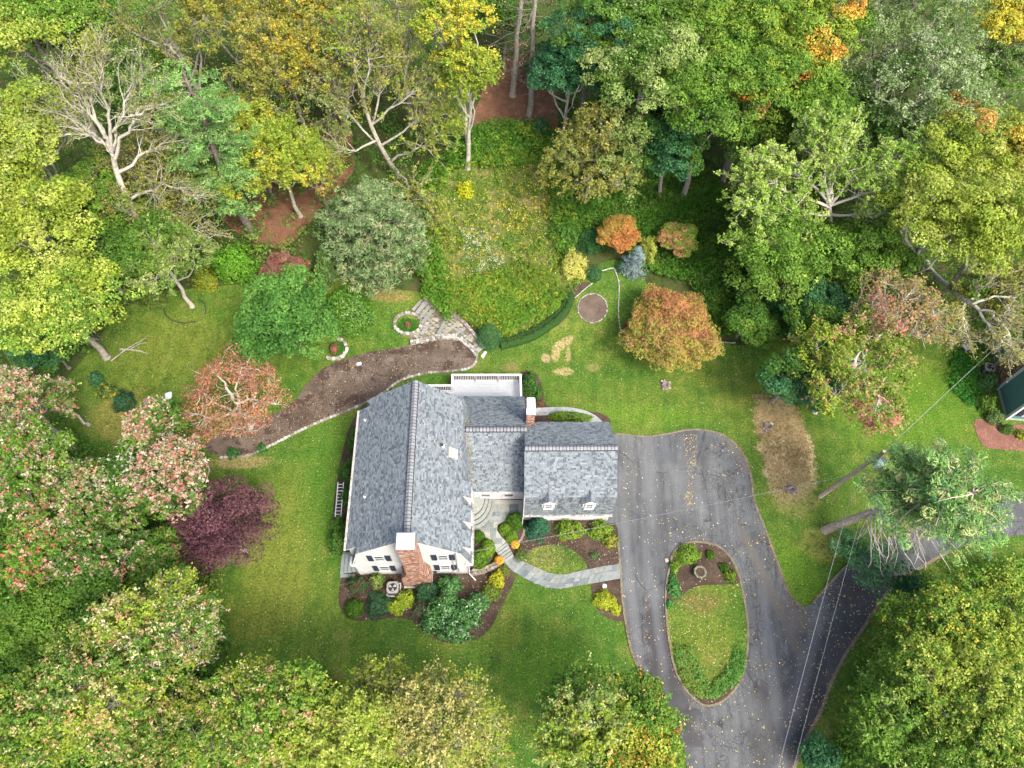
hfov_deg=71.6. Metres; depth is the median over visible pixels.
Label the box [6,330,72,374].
tree
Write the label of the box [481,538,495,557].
shrub
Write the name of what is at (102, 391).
shrub
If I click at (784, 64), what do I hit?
maple tree
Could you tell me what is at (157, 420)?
maple tree
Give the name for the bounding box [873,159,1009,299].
tree
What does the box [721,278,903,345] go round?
undergrowth
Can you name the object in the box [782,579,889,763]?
fallen leaves
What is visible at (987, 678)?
maple tree
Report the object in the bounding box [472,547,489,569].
shrub
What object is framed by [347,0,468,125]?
tree
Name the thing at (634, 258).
spruce tree
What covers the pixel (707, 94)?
maple tree
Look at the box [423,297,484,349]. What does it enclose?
stone wall
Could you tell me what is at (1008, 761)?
maple tree
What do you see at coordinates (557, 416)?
shrub
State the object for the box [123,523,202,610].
tree
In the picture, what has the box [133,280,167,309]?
shrub
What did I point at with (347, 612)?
shrub
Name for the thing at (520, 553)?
ornamental grass
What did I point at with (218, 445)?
mulch bed
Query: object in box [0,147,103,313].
maple tree
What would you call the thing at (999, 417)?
shrub
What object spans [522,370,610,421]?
mulch bed
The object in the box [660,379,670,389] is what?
tree stump
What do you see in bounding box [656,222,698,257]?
japanese maple
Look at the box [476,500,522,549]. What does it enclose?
patio
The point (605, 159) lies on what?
tree
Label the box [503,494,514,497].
window
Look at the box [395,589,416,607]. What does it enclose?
shrub
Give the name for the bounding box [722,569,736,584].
shrub
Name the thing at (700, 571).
stone urn
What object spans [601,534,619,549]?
shrub
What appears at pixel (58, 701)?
maple tree
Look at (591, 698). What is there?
tree
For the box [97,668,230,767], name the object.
maple tree
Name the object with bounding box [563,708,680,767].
tree
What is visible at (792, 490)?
tree stump
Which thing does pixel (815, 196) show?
tree
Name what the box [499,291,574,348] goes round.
hedge
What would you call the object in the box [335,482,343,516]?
ladder
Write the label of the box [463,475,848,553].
wire
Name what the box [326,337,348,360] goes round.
stone ring
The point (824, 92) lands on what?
maple tree
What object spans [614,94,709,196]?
maple tree
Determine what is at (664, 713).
tree
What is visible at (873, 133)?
tree
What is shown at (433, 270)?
meadow plants
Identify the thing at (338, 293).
shrub
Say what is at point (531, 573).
stone walk
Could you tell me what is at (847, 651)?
soil edge
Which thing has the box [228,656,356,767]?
maple tree
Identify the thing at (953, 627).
maple tree
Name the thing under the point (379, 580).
shrub
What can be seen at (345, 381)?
fallen leaves
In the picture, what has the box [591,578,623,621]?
mulch bed
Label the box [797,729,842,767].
tree
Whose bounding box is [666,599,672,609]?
perennial
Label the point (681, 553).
shrub
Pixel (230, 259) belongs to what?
shrub
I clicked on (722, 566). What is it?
shrub
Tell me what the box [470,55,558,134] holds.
needle floor
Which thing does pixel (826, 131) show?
tree
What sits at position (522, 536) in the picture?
retaining wall
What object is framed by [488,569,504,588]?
shrub
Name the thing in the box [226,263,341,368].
magnolia tree
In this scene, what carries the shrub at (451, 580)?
on the mulch bed at (468, 580)
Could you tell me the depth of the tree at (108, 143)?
50.36 m
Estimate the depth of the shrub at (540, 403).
58.38 m
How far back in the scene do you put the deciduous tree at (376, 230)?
58.66 m
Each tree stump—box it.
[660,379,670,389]
[762,421,772,431]
[785,482,797,494]
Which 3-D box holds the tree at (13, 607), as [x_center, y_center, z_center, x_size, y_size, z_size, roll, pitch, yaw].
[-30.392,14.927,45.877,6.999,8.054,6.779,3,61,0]
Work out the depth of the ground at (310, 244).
69.58 m
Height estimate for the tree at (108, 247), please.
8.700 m
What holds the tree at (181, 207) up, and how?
on the ground at (310, 244)
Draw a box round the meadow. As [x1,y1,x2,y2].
[416,134,579,339]
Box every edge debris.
[664,620,720,709]
[738,445,799,607]
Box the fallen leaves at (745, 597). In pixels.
[622,435,1014,767]
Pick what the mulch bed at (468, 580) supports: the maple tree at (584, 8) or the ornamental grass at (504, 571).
the ornamental grass at (504, 571)
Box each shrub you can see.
[87,370,105,386]
[95,382,119,399]
[111,388,136,412]
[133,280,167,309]
[162,399,181,416]
[188,266,218,294]
[207,240,260,285]
[226,446,239,460]
[257,443,267,452]
[314,247,341,293]
[322,284,376,338]
[326,513,346,556]
[337,458,352,484]
[337,484,349,508]
[344,599,363,619]
[346,574,371,596]
[347,427,355,454]
[364,588,392,621]
[369,573,385,591]
[385,599,405,616]
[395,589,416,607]
[411,598,428,620]
[412,579,438,603]
[419,607,446,636]
[427,589,462,625]
[436,615,474,644]
[437,573,463,599]
[447,593,482,630]
[455,179,474,200]
[468,591,490,616]
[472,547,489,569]
[474,529,484,542]
[476,323,502,350]
[479,580,502,602]
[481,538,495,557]
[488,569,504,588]
[498,522,511,535]
[504,530,517,543]
[506,512,523,530]
[522,370,537,397]
[534,115,548,136]
[535,385,542,400]
[535,400,545,406]
[546,297,560,313]
[548,411,593,421]
[550,221,578,247]
[553,518,588,543]
[557,247,588,283]
[575,225,604,255]
[584,264,601,283]
[587,519,614,540]
[589,551,600,561]
[592,588,617,610]
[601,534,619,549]
[609,604,621,616]
[615,258,627,274]
[641,236,656,266]
[669,561,680,573]
[673,542,701,566]
[706,550,714,560]
[717,563,728,572]
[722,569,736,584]
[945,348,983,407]
[968,347,990,368]
[972,394,998,416]
[976,370,999,393]
[983,408,1005,425]
[997,424,1014,434]
[1012,429,1023,440]
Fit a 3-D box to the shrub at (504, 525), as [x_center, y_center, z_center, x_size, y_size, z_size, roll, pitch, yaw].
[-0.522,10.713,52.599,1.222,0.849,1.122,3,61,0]
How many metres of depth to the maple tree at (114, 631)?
39.20 m
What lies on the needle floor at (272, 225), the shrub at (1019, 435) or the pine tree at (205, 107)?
the pine tree at (205, 107)
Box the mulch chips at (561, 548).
[516,521,617,566]
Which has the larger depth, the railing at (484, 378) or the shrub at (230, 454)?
the railing at (484, 378)
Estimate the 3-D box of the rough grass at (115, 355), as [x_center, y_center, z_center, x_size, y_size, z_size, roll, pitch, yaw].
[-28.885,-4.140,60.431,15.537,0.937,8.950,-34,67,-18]
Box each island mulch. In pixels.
[667,543,739,601]
[689,684,735,704]
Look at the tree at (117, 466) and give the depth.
47.54 m
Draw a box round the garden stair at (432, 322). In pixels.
[408,300,486,358]
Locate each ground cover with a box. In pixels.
[328,341,343,355]
[398,318,417,331]
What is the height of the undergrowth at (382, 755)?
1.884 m
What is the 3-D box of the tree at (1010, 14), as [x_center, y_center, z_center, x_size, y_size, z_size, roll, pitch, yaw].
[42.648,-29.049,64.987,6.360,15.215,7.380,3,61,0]
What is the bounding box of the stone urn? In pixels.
[694,565,706,578]
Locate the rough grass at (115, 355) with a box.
[92,295,245,400]
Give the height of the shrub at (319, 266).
3.574 m
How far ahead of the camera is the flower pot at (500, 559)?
51.42 m
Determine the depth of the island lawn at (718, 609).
50.28 m
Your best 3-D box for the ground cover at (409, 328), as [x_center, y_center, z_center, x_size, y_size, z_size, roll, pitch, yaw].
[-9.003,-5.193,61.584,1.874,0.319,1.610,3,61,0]
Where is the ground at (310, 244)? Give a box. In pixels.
[0,0,1023,767]
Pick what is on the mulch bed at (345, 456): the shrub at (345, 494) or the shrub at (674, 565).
the shrub at (345, 494)
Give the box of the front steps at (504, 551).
[495,542,513,562]
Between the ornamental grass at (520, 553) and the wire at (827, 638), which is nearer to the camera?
the wire at (827, 638)
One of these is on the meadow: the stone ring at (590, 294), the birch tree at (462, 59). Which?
the birch tree at (462, 59)
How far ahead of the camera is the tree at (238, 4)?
58.19 m
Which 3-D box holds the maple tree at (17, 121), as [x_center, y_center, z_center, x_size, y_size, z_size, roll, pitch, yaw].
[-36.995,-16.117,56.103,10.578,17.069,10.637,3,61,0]
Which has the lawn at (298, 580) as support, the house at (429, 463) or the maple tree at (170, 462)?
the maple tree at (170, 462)
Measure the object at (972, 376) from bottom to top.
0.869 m
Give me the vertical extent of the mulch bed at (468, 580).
0.001 m
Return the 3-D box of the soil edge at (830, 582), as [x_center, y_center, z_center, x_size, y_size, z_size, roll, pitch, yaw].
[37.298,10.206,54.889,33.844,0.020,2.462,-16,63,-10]
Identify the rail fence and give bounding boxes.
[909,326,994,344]
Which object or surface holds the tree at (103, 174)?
on the ground at (310, 244)
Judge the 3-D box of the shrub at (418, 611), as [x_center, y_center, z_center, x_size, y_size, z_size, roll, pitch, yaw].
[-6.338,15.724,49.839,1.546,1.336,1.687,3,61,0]
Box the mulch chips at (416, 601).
[341,567,510,641]
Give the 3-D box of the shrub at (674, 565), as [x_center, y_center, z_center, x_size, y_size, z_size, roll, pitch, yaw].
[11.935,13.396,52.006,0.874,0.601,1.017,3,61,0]
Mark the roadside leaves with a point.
(847, 660)
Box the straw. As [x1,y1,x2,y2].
[752,393,811,493]
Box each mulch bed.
[205,339,475,455]
[333,404,366,551]
[338,565,514,643]
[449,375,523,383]
[508,520,618,574]
[519,282,589,335]
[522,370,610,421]
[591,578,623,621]
[974,419,1023,450]
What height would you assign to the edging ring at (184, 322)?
0.550 m
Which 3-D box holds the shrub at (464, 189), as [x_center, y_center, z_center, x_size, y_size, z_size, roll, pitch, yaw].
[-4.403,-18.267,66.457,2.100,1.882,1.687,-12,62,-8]
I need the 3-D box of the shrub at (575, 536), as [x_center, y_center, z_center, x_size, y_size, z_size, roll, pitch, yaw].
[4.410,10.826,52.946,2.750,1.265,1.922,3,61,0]
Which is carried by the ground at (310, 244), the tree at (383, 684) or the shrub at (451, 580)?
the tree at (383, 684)
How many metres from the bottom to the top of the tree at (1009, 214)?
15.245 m
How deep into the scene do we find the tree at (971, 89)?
56.01 m
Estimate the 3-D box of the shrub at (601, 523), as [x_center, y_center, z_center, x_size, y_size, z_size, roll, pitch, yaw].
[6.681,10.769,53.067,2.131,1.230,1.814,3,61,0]
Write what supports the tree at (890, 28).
on the ground at (310, 244)
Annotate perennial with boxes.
[666,571,682,598]
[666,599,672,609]
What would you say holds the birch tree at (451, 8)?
on the meadow
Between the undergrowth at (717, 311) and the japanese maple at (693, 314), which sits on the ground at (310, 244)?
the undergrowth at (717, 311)
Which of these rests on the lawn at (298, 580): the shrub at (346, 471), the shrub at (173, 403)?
the shrub at (173, 403)
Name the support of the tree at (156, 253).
on the lawn at (298, 580)
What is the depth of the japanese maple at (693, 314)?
57.52 m
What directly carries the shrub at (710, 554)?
on the island mulch at (688, 577)
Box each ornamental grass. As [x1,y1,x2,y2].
[499,563,510,576]
[514,546,530,561]
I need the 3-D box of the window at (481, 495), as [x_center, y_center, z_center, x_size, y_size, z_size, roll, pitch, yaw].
[-1.956,8.238,52.868,0.900,1.150,0.140,0,61,-2]
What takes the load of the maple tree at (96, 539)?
on the ground at (310, 244)
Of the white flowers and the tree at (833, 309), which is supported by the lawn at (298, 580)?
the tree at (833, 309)
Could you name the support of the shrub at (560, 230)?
on the meadow
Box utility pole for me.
[818,450,885,498]
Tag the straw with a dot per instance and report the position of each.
(787, 440)
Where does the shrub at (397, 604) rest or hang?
on the mulch bed at (468, 580)
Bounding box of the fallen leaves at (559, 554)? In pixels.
[523,535,618,566]
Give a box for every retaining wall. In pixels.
[470,556,504,575]
[518,528,525,542]
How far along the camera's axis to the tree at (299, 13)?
57.52 m
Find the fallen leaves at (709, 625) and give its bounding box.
[668,543,744,702]
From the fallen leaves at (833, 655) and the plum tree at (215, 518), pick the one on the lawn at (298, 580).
the plum tree at (215, 518)
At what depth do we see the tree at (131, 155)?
56.14 m
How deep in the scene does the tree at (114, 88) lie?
61.93 m
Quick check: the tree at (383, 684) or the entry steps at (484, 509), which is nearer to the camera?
the tree at (383, 684)
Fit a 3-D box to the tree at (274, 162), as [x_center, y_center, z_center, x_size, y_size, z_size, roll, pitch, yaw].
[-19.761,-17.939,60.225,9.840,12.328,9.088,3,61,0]
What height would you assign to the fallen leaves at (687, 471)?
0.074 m
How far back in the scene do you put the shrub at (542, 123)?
69.08 m
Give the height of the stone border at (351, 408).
0.206 m
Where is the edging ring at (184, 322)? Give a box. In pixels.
[163,299,206,323]
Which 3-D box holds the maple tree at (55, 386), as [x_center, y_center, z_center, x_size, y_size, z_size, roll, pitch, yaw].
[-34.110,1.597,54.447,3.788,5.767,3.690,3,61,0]
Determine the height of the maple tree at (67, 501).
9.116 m
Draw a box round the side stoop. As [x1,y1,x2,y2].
[340,552,359,577]
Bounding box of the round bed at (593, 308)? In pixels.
[579,295,606,321]
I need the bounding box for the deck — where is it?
[427,374,521,398]
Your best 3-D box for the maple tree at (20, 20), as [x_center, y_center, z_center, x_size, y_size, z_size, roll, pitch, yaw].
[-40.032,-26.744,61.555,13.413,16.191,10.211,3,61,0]
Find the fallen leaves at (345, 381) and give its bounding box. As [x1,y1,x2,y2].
[220,341,466,449]
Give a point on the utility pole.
(841, 481)
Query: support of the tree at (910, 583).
on the ground at (310, 244)
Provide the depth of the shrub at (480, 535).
52.00 m
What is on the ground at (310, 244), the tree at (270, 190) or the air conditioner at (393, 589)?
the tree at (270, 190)
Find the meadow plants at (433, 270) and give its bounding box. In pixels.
[410,116,577,322]
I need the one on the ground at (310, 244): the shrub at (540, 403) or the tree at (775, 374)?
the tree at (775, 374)
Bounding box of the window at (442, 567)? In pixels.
[439,565,451,570]
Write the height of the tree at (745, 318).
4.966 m
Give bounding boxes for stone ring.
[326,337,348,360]
[393,311,421,335]
[577,293,607,323]
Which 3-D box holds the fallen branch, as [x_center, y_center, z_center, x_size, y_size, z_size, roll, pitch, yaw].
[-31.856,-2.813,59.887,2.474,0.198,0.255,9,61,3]
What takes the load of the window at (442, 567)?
in the house at (429, 463)
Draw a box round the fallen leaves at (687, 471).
[684,435,696,504]
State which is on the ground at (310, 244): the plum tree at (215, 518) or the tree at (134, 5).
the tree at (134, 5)
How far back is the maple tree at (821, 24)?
56.53 m
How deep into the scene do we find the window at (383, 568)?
49.97 m
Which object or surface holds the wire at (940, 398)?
attached to the utility pole
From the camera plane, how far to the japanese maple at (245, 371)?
51.71 m
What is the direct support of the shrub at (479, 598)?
on the mulch bed at (468, 580)
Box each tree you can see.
[0,0,109,144]
[0,72,100,244]
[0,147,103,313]
[0,240,145,360]
[0,364,76,450]
[0,412,78,521]
[0,516,84,594]
[0,555,81,667]
[0,664,97,767]
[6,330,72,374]
[8,16,239,249]
[9,611,160,767]
[15,455,126,561]
[28,0,148,81]
[29,544,136,640]
[30,375,90,425]
[42,154,161,235]
[42,200,150,295]
[45,494,154,594]
[65,562,222,701]
[76,123,211,239]
[81,437,163,525]
[83,0,227,91]
[93,49,192,151]
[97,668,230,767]
[112,205,222,308]
[113,431,213,522]
[121,393,187,456]
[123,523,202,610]
[139,57,265,237]
[155,168,220,228]
[165,473,280,578]
[166,586,229,670]
[169,0,290,106]
[180,649,305,767]
[197,61,303,183]
[208,95,334,217]
[220,90,277,198]
[224,10,345,166]
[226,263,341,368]
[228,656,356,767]
[260,0,373,136]
[281,141,351,209]
[283,681,404,767]
[285,6,408,161]
[300,0,470,242]
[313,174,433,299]
[337,651,423,734]
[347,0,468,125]
[366,655,492,767]
[407,0,500,142]
[426,695,519,767]
[428,35,504,170]
[470,0,544,70]
[483,0,554,97]
[497,0,567,129]
[520,37,560,88]
[526,32,606,152]
[526,650,645,767]
[533,99,653,205]
[537,0,649,140]
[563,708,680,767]
[576,19,706,185]
[585,81,655,143]
[591,0,689,73]
[605,664,689,767]
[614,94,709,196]
[618,246,647,280]
[653,38,775,198]
[663,0,786,103]
[690,76,802,182]
[711,4,828,174]
[713,97,940,322]
[721,284,780,348]
[722,191,853,306]
[735,177,833,248]
[755,344,847,414]
[774,57,860,162]
[776,0,883,148]
[779,275,869,356]
[783,303,923,436]
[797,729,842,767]
[802,19,885,96]
[809,216,921,300]
[817,68,915,193]
[820,435,1023,595]
[828,0,996,121]
[847,643,967,759]
[848,264,966,366]
[855,23,1011,193]
[858,708,950,767]
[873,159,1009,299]
[873,579,1004,682]
[882,626,1023,767]
[886,568,939,611]
[899,90,1018,234]
[921,166,1023,317]
[921,260,1023,382]
[933,27,1023,147]
[937,112,1023,250]
[937,254,1023,343]
[937,678,1023,767]
[942,0,1023,120]
[950,553,1023,683]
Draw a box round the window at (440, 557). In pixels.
[437,554,449,561]
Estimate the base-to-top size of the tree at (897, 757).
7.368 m
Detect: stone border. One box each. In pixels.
[220,354,477,458]
[602,268,634,351]
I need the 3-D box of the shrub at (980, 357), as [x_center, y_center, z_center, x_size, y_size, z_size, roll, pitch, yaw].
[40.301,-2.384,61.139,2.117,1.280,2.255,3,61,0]
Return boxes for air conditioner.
[386,581,400,596]
[979,362,995,376]
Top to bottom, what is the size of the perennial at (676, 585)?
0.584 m
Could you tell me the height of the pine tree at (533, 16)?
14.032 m
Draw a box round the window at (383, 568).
[377,565,391,571]
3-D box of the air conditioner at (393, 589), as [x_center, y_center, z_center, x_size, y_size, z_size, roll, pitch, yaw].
[-8.460,14.587,50.642,1.000,0.876,1.000,0,61,-2]
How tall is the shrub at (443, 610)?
2.209 m
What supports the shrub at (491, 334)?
on the ground at (310, 244)
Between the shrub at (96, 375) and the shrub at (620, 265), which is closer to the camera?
the shrub at (96, 375)
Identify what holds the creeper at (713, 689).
on the island lawn at (718, 609)
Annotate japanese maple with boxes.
[176,343,297,442]
[258,249,310,284]
[596,213,641,252]
[616,282,724,372]
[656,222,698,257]
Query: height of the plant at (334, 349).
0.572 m
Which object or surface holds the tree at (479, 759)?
on the ground at (310, 244)
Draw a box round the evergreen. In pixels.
[523,517,550,544]
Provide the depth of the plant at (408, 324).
61.23 m
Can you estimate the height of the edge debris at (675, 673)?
0.065 m
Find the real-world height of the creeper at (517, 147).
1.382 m
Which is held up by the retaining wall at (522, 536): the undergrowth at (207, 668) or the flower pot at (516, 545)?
the flower pot at (516, 545)
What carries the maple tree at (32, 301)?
on the ground at (310, 244)
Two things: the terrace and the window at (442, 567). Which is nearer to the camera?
the window at (442, 567)
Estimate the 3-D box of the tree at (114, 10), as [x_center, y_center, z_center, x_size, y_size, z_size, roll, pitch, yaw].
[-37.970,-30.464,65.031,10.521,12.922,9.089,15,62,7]
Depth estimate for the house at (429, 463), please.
49.70 m
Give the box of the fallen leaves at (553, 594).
[69,288,1021,765]
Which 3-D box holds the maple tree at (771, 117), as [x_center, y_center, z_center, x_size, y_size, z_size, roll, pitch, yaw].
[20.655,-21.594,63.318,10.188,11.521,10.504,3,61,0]
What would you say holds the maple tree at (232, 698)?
on the ground at (310, 244)
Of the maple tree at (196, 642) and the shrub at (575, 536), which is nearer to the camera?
the maple tree at (196, 642)
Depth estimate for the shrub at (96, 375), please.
58.06 m
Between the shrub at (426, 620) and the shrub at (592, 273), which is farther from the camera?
the shrub at (592, 273)
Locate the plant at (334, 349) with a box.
[330,343,338,354]
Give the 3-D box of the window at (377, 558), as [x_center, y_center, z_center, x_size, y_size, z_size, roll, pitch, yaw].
[-8.919,11.743,47.706,0.860,1.300,0.140,0,61,-2]
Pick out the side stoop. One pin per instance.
(346, 567)
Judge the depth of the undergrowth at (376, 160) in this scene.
66.21 m
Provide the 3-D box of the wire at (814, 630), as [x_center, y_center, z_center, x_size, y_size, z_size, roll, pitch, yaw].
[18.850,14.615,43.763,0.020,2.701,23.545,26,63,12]
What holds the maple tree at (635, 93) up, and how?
on the ground at (310, 244)
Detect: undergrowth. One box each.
[0,0,1023,377]
[0,412,244,767]
[236,681,488,767]
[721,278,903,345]
[829,552,1023,767]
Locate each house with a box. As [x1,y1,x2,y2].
[344,380,617,588]
[991,323,1023,420]
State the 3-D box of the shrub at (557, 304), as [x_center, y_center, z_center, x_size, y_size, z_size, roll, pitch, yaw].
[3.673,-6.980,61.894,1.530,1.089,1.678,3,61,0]
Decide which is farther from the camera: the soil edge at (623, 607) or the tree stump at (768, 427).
the tree stump at (768, 427)
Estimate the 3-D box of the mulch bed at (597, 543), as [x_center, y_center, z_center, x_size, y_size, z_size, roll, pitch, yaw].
[3.787,11.988,52.903,8.731,0.001,4.622,3,61,0]
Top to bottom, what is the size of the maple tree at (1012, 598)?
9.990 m
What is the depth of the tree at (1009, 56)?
60.81 m
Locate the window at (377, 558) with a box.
[372,555,386,562]
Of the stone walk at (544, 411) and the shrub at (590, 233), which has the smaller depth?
the stone walk at (544, 411)
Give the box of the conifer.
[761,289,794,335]
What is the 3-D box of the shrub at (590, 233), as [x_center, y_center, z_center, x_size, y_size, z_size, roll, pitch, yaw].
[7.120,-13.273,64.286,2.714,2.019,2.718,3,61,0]
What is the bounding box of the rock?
[165,392,171,398]
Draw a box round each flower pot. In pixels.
[494,555,503,564]
[510,540,519,548]
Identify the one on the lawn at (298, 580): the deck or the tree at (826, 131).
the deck
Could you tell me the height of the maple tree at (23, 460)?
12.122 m
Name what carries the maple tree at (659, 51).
on the ground at (310, 244)
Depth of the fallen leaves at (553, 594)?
55.95 m
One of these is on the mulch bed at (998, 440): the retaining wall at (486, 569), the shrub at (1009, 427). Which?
the shrub at (1009, 427)
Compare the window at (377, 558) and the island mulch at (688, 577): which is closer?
the window at (377, 558)
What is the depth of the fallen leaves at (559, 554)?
52.65 m
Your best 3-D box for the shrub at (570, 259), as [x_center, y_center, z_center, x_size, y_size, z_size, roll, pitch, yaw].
[5.541,-10.788,62.575,2.996,2.626,3.199,3,61,0]
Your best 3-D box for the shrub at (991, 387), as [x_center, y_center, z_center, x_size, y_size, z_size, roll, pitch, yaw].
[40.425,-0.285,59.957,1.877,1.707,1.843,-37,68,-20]
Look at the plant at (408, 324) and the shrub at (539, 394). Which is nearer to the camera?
the shrub at (539, 394)
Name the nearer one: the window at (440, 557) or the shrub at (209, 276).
the window at (440, 557)
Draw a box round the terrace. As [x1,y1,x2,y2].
[470,499,523,568]
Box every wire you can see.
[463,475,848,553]
[778,473,857,767]
[793,475,872,767]
[887,351,991,448]
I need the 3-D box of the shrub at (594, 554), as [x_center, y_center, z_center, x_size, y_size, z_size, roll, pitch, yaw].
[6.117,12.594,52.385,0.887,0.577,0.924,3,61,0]
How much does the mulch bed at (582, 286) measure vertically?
1.152 m
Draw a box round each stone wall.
[410,333,477,355]
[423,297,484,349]
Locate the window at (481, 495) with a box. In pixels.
[480,494,491,497]
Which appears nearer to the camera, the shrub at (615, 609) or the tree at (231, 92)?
the shrub at (615, 609)
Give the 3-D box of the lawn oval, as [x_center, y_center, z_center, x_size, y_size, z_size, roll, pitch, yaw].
[3.166,12.918,52.346,4.736,0.001,2.178,3,61,0]
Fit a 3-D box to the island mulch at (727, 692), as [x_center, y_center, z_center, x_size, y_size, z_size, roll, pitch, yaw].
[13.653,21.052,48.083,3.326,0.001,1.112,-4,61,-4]
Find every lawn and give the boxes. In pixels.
[0,260,1023,767]
[667,543,746,701]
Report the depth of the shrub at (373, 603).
49.69 m
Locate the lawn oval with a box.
[523,545,586,573]
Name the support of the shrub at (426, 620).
on the mulch bed at (468, 580)
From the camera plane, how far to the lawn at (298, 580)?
56.39 m
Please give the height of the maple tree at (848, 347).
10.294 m
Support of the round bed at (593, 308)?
on the lawn at (298, 580)
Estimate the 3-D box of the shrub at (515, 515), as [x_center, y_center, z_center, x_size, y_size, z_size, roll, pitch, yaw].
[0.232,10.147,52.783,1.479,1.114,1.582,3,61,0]
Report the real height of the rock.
0.130 m
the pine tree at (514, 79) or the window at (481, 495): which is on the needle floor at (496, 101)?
the pine tree at (514, 79)
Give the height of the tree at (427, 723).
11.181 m
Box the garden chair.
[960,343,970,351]
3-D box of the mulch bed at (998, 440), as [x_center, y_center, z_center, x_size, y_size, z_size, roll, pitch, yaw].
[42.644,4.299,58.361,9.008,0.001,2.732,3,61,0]
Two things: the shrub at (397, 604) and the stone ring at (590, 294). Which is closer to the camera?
the shrub at (397, 604)
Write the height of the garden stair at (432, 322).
0.876 m
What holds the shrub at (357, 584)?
on the mulch bed at (468, 580)
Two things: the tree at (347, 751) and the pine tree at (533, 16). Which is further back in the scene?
the pine tree at (533, 16)
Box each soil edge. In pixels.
[615,428,802,606]
[617,542,638,670]
[665,541,748,706]
[792,550,950,767]
[812,492,1023,602]
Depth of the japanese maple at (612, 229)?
62.15 m
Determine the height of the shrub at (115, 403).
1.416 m
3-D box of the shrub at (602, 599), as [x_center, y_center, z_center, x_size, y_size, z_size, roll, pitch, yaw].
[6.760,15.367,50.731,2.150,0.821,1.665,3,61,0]
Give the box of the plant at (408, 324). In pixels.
[405,321,410,327]
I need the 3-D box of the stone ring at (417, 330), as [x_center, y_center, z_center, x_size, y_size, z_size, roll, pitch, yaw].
[-9.016,-5.267,61.600,2.659,0.662,2.245,3,61,0]
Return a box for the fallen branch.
[120,348,147,353]
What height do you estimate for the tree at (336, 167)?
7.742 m
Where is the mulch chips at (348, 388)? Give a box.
[225,341,474,449]
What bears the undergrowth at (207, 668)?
on the ground at (310, 244)
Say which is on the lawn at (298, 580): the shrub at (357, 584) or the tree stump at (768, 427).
the tree stump at (768, 427)
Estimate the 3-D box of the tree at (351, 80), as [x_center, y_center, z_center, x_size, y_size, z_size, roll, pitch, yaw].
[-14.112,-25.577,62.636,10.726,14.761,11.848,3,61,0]
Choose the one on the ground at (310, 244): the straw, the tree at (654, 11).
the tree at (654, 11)
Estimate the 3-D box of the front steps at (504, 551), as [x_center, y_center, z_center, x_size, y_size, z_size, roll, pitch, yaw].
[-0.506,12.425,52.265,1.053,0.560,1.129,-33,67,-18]
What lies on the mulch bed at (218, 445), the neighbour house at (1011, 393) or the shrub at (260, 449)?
the shrub at (260, 449)
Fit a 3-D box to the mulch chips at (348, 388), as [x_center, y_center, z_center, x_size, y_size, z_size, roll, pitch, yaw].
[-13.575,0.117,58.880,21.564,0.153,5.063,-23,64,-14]
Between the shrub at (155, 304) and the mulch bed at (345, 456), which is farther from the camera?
the shrub at (155, 304)
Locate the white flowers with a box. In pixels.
[460,225,504,274]
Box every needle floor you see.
[210,118,354,248]
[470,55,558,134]
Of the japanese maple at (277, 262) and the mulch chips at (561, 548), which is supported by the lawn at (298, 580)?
the japanese maple at (277, 262)
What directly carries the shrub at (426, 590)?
on the mulch bed at (468, 580)
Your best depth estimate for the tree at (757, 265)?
56.72 m
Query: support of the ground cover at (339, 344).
on the lawn at (298, 580)
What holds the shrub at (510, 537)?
on the terrace
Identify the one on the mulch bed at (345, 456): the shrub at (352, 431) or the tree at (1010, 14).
the shrub at (352, 431)
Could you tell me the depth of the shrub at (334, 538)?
51.58 m
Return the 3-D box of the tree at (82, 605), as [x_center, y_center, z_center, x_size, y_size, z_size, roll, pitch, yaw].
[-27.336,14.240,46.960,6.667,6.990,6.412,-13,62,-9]
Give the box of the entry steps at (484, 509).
[474,497,495,529]
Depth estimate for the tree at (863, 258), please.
56.42 m
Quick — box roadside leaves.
[795,553,947,767]
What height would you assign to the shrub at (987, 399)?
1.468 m
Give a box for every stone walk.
[504,557,619,588]
[535,407,601,421]
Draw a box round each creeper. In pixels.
[437,124,552,165]
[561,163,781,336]
[673,642,747,699]
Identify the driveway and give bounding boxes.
[592,430,1023,767]
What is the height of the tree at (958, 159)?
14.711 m
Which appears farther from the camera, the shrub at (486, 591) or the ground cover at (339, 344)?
the ground cover at (339, 344)
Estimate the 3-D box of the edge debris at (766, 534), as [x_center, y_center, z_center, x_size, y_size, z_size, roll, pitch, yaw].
[19.210,10.553,54.117,1.040,0.080,13.085,-7,62,-6]
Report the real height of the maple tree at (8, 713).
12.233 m
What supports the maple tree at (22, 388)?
on the ground at (310, 244)

